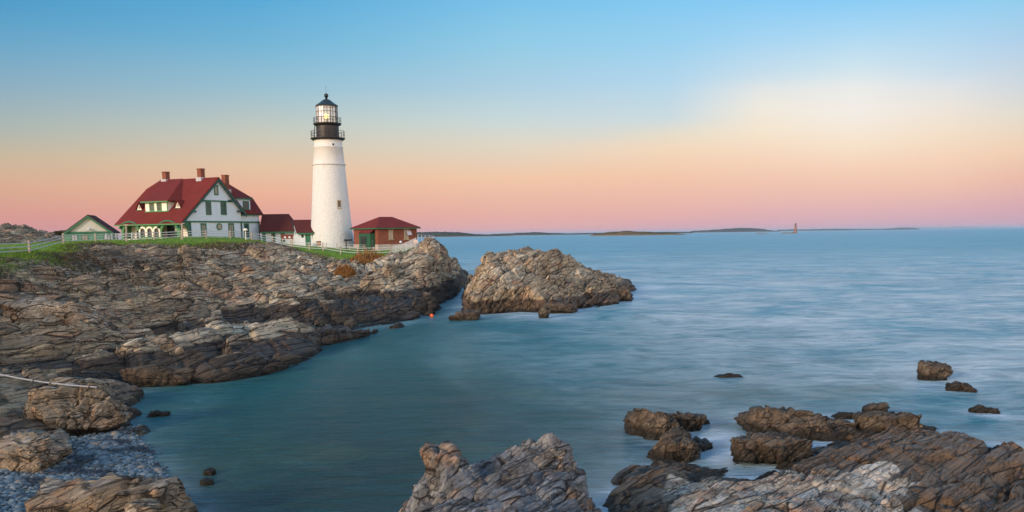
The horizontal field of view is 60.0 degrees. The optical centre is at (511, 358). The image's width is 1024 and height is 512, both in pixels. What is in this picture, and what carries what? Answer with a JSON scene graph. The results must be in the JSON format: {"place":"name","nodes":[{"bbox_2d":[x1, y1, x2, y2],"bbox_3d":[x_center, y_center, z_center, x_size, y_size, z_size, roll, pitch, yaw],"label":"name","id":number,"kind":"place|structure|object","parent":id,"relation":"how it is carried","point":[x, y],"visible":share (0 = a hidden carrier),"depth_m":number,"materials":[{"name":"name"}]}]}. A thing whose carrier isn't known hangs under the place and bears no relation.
{"place":"outdoors","nodes":[
{"label":"outdoors","id":0,"kind":"place"},
{"bbox_2d":[0,223,61,242],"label":"rocky hill","id":1,"kind":"structure","parent":0,"point":[10,233],"depth_m":185.64,"materials":[{"name":"grey stone"}]},
{"bbox_2d":[0,237,469,510],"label":"headland","id":2,"kind":"structure","parent":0,"point":[246,330],"depth_m":78.58,"materials":[{"name":"stone"}]},
{"bbox_2d":[22,397,37,418],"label":"boulder","id":3,"kind":"object","parent":2,"relation":"on","point":[27,412],"visible":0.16,"depth_m":36.74,"materials":[{"name":"brown stone"}]},
{"bbox_2d":[0,428,72,472],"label":"boulder","id":4,"kind":"object","parent":2,"relation":"on","point":[30,450],"visible":0.91,"depth_m":30.55,"materials":[{"name":"beige stone"}]},
{"bbox_2d":[0,296,120,330],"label":"boulder","id":5,"kind":"object","parent":2,"relation":"on","point":[41,312],"visible":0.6,"depth_m":58.85,"materials":[{"name":"grey stone"}]},
{"bbox_2d":[27,381,132,436],"bbox_3d":[-18.305,2.215,37.759,3.997,2.728,2.300,-6,10,-33],"label":"boulder","id":6,"kind":"object","parent":2,"relation":"on","point":[77,411],"visible":0.85,"depth_m":36.98,"materials":[{"name":"stone"}]},
{"bbox_2d":[0,374,96,387],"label":"driftwood pole","id":7,"kind":"object","parent":6,"relation":"on","point":[33,380],"visible":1,"depth_m":36.07,"materials":[{"name":"white wood"}]},
{"bbox_2d":[63,215,120,240],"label":"garage","id":8,"kind":"structure","parent":2,"relation":"on","point":[89,224],"depth_m":149.27,"materials":[{"name":"wood"}]},
{"bbox_2d":[71,235,77,239],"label":"window","id":9,"kind":"structure","parent":8,"relation":"in","point":[72,236],"depth_m":148.86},
{"bbox_2d":[0,424,201,511],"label":"pebbles","id":10,"kind":"object","parent":2,"relation":"on","point":[103,454],"visible":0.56,"depth_m":31.52,"materials":[{"name":"gravel"}]},
{"bbox_2d":[24,472,197,511],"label":"boulder","id":11,"kind":"object","parent":2,"relation":"on","point":[111,492],"visible":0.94,"depth_m":24.53,"materials":[{"name":"stone"}]},
{"bbox_2d":[105,232,140,239],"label":"garden fence","id":12,"kind":"object","parent":2,"relation":"on","point":[131,236],"visible":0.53,"depth_m":129.60,"materials":[{"name":"white wood"}]},
{"bbox_2d":[124,498,161,511],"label":"boulder","id":13,"kind":"object","parent":2,"relation":"on","point":[148,505],"visible":1,"depth_m":23.29,"materials":[{"name":"beige stone"}]},
{"bbox_2d":[114,333,183,355],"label":"boulder","id":14,"kind":"object","parent":2,"relation":"on","point":[165,343],"visible":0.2,"depth_m":56.09,"materials":[{"name":"brown stone"}]},
{"bbox_2d":[119,364,195,386],"bbox_3d":[-19.948,1.169,50.193,3.929,1.848,2.481,-1,8,0],"label":"boulder","id":15,"kind":"object","parent":2,"relation":"on","point":[154,375],"visible":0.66,"depth_m":49.41,"materials":[{"name":"brown stone"}]},
{"bbox_2d":[180,223,184,238],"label":"wooden pole","id":16,"kind":"object","parent":2,"relation":"on","point":[181,224],"visible":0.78,"depth_m":125.51,"materials":[{"name":"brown wood"}]},
{"bbox_2d":[114,168,262,240],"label":"keepers house","id":17,"kind":"structure","parent":2,"relation":"on","point":[199,202],"depth_m":142.42,"materials":[{"name":"red"}]},
{"bbox_2d":[167,225,174,237],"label":"porch doorway","id":18,"kind":"structure","parent":17,"relation":"in","point":[170,228],"depth_m":140.00,"materials":[{"name":"black glass"}]},
{"bbox_2d":[200,223,206,236],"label":"window","id":19,"kind":"structure","parent":17,"relation":"in","point":[203,225],"depth_m":140.58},
{"bbox_2d":[205,201,211,214],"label":"window","id":20,"kind":"structure","parent":17,"relation":"in","point":[208,204],"depth_m":141.21,"materials":[{"name":"green glass"}]},
{"bbox_2d":[214,185,218,194],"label":"window","id":21,"kind":"structure","parent":17,"relation":"in","point":[216,192],"depth_m":142.48,"materials":[{"name":"glass"}]},
{"bbox_2d":[216,223,221,229],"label":"round window","id":22,"kind":"structure","parent":17,"relation":"in","point":[219,226],"depth_m":143.35,"materials":[{"name":"glass"}]},
{"bbox_2d":[220,202,226,214],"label":"window","id":23,"kind":"structure","parent":17,"relation":"in","point":[223,205],"depth_m":144.05,"materials":[{"name":"green glass"}]},
{"bbox_2d":[228,223,234,236],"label":"window","id":24,"kind":"structure","parent":17,"relation":"in","point":[230,225],"depth_m":145.79,"materials":[{"name":"glass"}]},
{"bbox_2d":[244,223,249,236],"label":"window","id":25,"kind":"structure","parent":17,"relation":"in","point":[246,225],"depth_m":149.39,"materials":[{"name":"green glass"}]},
{"bbox_2d":[0,230,391,253],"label":"rail fence","id":26,"kind":"object","parent":2,"relation":"on","point":[29,246],"visible":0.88,"depth_m":125.60,"materials":[{"name":"white wood"}]},
{"bbox_2d":[0,240,413,310],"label":"scrub","id":27,"kind":"object","parent":2,"relation":"on","point":[80,258],"visible":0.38,"depth_m":94.17,"materials":[{"name":"plant"}]},
{"bbox_2d":[0,236,416,278],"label":"grass","id":28,"kind":"structure","parent":2,"relation":"on","point":[27,253],"depth_m":109.96,"materials":[{"name":"green plant"}]},
{"bbox_2d":[259,214,294,244],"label":"passage building","id":29,"kind":"structure","parent":2,"relation":"on","point":[276,225],"depth_m":150.28,"materials":[{"name":"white paint"}]},
{"bbox_2d":[280,234,293,244],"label":"notice stand","id":30,"kind":"object","parent":2,"relation":"on","point":[287,236],"visible":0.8,"depth_m":141.53,"materials":[{"name":"red wood"}]},
{"bbox_2d":[292,220,314,245],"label":"tower annex","id":31,"kind":"object","parent":2,"relation":"on","point":[304,231],"visible":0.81,"depth_m":146.08,"materials":[{"name":"white paint"}]},
{"bbox_2d":[305,234,310,244],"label":"door","id":32,"kind":"structure","parent":31,"relation":"in","point":[307,236],"depth_m":145.93,"materials":[{"name":"green wood"}]},
{"bbox_2d":[310,93,353,247],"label":"lighthouse","id":33,"kind":"object","parent":2,"relation":"on","point":[330,218],"visible":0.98,"depth_m":144.58,"materials":[{"name":"white paint"}]},
{"bbox_2d":[321,125,324,136],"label":"watch room door","id":34,"kind":"structure","parent":33,"relation":"in","point":[322,126],"depth_m":143.84,"materials":[{"name":"metal"}]},
{"bbox_2d":[337,200,341,208],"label":"window","id":35,"kind":"structure","parent":33,"relation":"in","point":[338,201],"depth_m":144.90,"materials":[{"name":"beige glass"}]},
{"bbox_2d":[334,263,355,276],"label":"dry bush","id":36,"kind":"object","parent":2,"relation":"on","point":[345,270],"visible":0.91,"depth_m":113.94,"materials":[{"name":"brown plant"}]},
{"bbox_2d":[326,243,389,248],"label":"yard fence","id":37,"kind":"object","parent":2,"relation":"on","point":[350,246],"visible":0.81,"depth_m":140.75,"materials":[{"name":"white wood"}]},
{"bbox_2d":[350,246,385,263],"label":"dry bush","id":38,"kind":"object","parent":2,"relation":"on","point":[357,256],"visible":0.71,"depth_m":124.22,"materials":[{"name":"brown plant"}]},
{"bbox_2d":[350,217,420,250],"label":"brick building","id":39,"kind":"structure","parent":2,"relation":"on","point":[380,232],"depth_m":140.24,"materials":[{"name":"brick"}]},
{"bbox_2d":[389,230,392,238],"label":"window","id":40,"kind":"structure","parent":39,"relation":"in","point":[390,231],"depth_m":139.38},
{"bbox_2d":[404,230,408,238],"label":"window","id":41,"kind":"structure","parent":39,"relation":"in","point":[406,236],"depth_m":140.92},
{"bbox_2d":[391,238,415,252],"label":"picket fence","id":42,"kind":"object","parent":2,"relation":"on","point":[399,249],"visible":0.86,"depth_m":133.93,"materials":[{"name":"white wood"}]},
{"bbox_2d":[417,232,509,236],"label":"shore","id":43,"kind":"structure","parent":0,"point":[445,234],"depth_m":3495.37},
{"bbox_2d":[0,0,1023,238],"label":"sky","id":44,"kind":"structure","parent":0,"point":[464,116],"materials":[{"name":"blue"}]},
{"bbox_2d":[69,228,1023,511],"bbox_3d":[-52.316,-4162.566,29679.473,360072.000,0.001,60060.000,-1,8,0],"label":"sea","id":45,"kind":"structure","parent":0,"point":[829,324],"depth_m":53.68,"materials":[{"name":"liquid"}]},
{"bbox_2d":[146,410,170,417],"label":"rock","id":46,"kind":"object","parent":45,"relation":"in","point":[156,413],"visible":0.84,"depth_m":41.19,"materials":[{"name":"stone"}]},
{"bbox_2d":[200,478,213,485],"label":"rock","id":47,"kind":"object","parent":45,"relation":"in","point":[206,481],"visible":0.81,"depth_m":29.68,"materials":[{"name":"grey stone"}]},
{"bbox_2d":[203,468,216,475],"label":"rock","id":48,"kind":"object","parent":45,"relation":"in","point":[209,471],"visible":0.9,"depth_m":30.90,"materials":[{"name":"brown stone"}]},
{"bbox_2d":[448,309,480,320],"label":"rock","id":49,"kind":"object","parent":45,"relation":"in","point":[466,315],"visible":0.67,"depth_m":85.33,"materials":[{"name":"brown stone"}]},
{"bbox_2d":[399,432,601,511],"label":"ledge","id":50,"kind":"object","parent":45,"relation":"in","point":[513,478],"visible":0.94,"depth_m":20.23,"materials":[{"name":"grey stone"}]},
{"bbox_2d":[419,442,463,492],"bbox_3d":[-1.631,2.732,20.992,1.075,1.496,1.062,-1,8,0],"label":"rock pillar","id":51,"kind":"object","parent":50,"relation":"on","point":[437,461],"visible":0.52,"depth_m":20.57,"materials":[{"name":"beige stone"}]},
{"bbox_2d":[520,438,567,469],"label":"rock","id":52,"kind":"object","parent":50,"relation":"on","point":[559,458],"visible":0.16,"depth_m":21.50,"materials":[{"name":"beige stone"}]},
{"bbox_2d":[538,305,550,317],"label":"rock","id":53,"kind":"object","parent":45,"relation":"in","point":[544,312],"visible":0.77,"depth_m":86.69,"materials":[{"name":"brown stone"}]},
{"bbox_2d":[461,246,636,314],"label":"rock island","id":54,"kind":"object","parent":45,"relation":"in","point":[526,279],"visible":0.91,"depth_m":99.83,"materials":[{"name":"stone"}]},
{"bbox_2d":[616,285,631,300],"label":"rock","id":55,"kind":"object","parent":54,"relation":"on","point":[624,292],"visible":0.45,"depth_m":106.70,"materials":[{"name":"brown stone"}]},
{"bbox_2d":[543,302,576,313],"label":"rock","id":56,"kind":"object","parent":45,"relation":"in","point":[558,307],"visible":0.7,"depth_m":91.55,"materials":[{"name":"brown stone"}]},
{"bbox_2d":[590,231,685,235],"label":"island","id":57,"kind":"structure","parent":45,"relation":"on","point":[628,233],"depth_m":2344.45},
{"bbox_2d":[623,408,690,440],"bbox_3d":[5.756,2.853,36.140,1.654,1.767,3.114,-7,10,-39],"label":"rock","id":58,"kind":"object","parent":45,"relation":"in","point":[646,424],"visible":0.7,"depth_m":35.66,"materials":[{"name":"brown stone"}]},
{"bbox_2d":[658,411,706,431],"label":"rock","id":59,"kind":"object","parent":45,"relation":"in","point":[690,422],"visible":0.44,"depth_m":36.67,"materials":[{"name":"brown stone"}]},
{"bbox_2d":[690,436,712,451],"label":"rock","id":60,"kind":"object","parent":45,"relation":"in","point":[704,444],"visible":0.39,"depth_m":33.72,"materials":[{"name":"grey stone"}]},
{"bbox_2d":[714,373,742,377],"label":"rock","id":61,"kind":"object","parent":45,"relation":"in","point":[729,375],"visible":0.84,"depth_m":50.21,"materials":[{"name":"stone"}]},
{"bbox_2d":[690,228,779,232],"bbox_3d":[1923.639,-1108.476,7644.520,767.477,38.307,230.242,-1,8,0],"label":"island","id":62,"kind":"structure","parent":45,"relation":"on","point":[739,230],"depth_m":7571.95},
{"bbox_2d":[730,431,776,463],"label":"rock","id":63,"kind":"object","parent":45,"relation":"in","point":[743,448],"visible":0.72,"depth_m":31.14,"materials":[{"name":"brown stone"}]},
{"bbox_2d":[733,405,813,432],"bbox_3d":[10.918,2.711,36.569,2.465,1.733,2.676,-4,9,-21],"label":"rock","id":64,"kind":"object","parent":45,"relation":"in","point":[756,419],"visible":0.62,"depth_m":36.08,"materials":[{"name":"brown stone"}]},
{"bbox_2d":[750,431,815,464],"bbox_3d":[9.498,3.178,31.573,2.230,1.120,1.486,-6,9,-31],"label":"rock","id":65,"kind":"object","parent":45,"relation":"on","point":[779,448],"visible":0.93,"depth_m":31.08,"materials":[{"name":"stone"}]},
{"bbox_2d":[771,413,834,441],"bbox_3d":[11.722,2.925,35.770,2.745,1.484,2.211,-1,8,0],"label":"rock","id":66,"kind":"object","parent":45,"relation":"in","point":[801,428],"visible":0.51,"depth_m":35.08,"materials":[{"name":"brown stone"}]},
{"bbox_2d":[602,424,1023,511],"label":"ledge","id":67,"kind":"object","parent":45,"relation":"in","point":[896,468],"visible":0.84,"depth_m":26.96,"materials":[{"name":"grey stone"}]},
{"bbox_2d":[646,427,701,462],"bbox_3d":[5.891,3.402,32.360,1.999,1.647,1.640,-1,8,0],"label":"rock","id":68,"kind":"object","parent":67,"relation":"on","point":[677,444],"visible":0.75,"depth_m":31.84,"materials":[{"name":"brown stone"}]},
{"bbox_2d":[830,411,853,419],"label":"rock","id":69,"kind":"object","parent":45,"relation":"in","point":[844,415],"visible":0.52,"depth_m":38.77,"materials":[{"name":"stone"}]},
{"bbox_2d":[826,416,858,428],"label":"rock","id":70,"kind":"object","parent":45,"relation":"in","point":[842,423],"visible":0.2,"depth_m":35.41,"materials":[{"name":"brown stone"}]},
{"bbox_2d":[811,426,877,441],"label":"rock","id":71,"kind":"object","parent":45,"relation":"in","point":[840,432],"visible":0.47,"depth_m":34.90,"materials":[{"name":"brown stone"}]},
{"bbox_2d":[861,402,889,411],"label":"rock","id":72,"kind":"object","parent":45,"relation":"in","point":[881,406],"visible":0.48,"depth_m":39.30,"materials":[{"name":"stone"}]},
{"bbox_2d":[852,410,922,432],"bbox_3d":[14.995,2.880,35.632,2.602,1.574,1.471,1,8,13],"label":"rock","id":73,"kind":"object","parent":45,"relation":"in","point":[877,421],"visible":0.46,"depth_m":35.12,"materials":[{"name":"brown stone"}]},
{"bbox_2d":[923,425,936,430],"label":"rock","id":74,"kind":"object","parent":45,"relation":"in","point":[932,428],"visible":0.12,"depth_m":36.02,"materials":[{"name":"grey stone"}]},
{"bbox_2d":[917,360,952,380],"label":"rock","id":75,"kind":"object","parent":45,"relation":"in","point":[927,370],"visible":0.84,"depth_m":48.32,"materials":[{"name":"brown stone"}]},
{"bbox_2d":[945,381,977,392],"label":"rock","id":76,"kind":"object","parent":45,"relation":"in","point":[956,386],"visible":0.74,"depth_m":45.06,"materials":[{"name":"brown stone"}]},
{"bbox_2d":[968,404,999,413],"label":"rock","id":77,"kind":"object","parent":45,"relation":"in","point":[978,409],"visible":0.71,"depth_m":39.65,"materials":[{"name":"brown stone"}]},
{"bbox_2d":[491,232,692,235],"bbox_3d":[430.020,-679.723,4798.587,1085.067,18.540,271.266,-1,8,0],"label":"shore","id":78,"kind":"structure","parent":0,"point":[529,233],"depth_m":4724.84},
{"bbox_2d":[777,228,917,230],"bbox_3d":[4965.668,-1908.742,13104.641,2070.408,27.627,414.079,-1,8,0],"label":"shore","id":79,"kind":"structure","parent":0,"point":[847,229],"depth_m":12969.78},
{"bbox_2d":[912,227,1023,228],"bbox_3d":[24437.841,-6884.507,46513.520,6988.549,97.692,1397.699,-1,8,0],"label":"shore","id":80,"kind":"structure","parent":0,"point":[961,227],"depth_m":46021.62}
]}

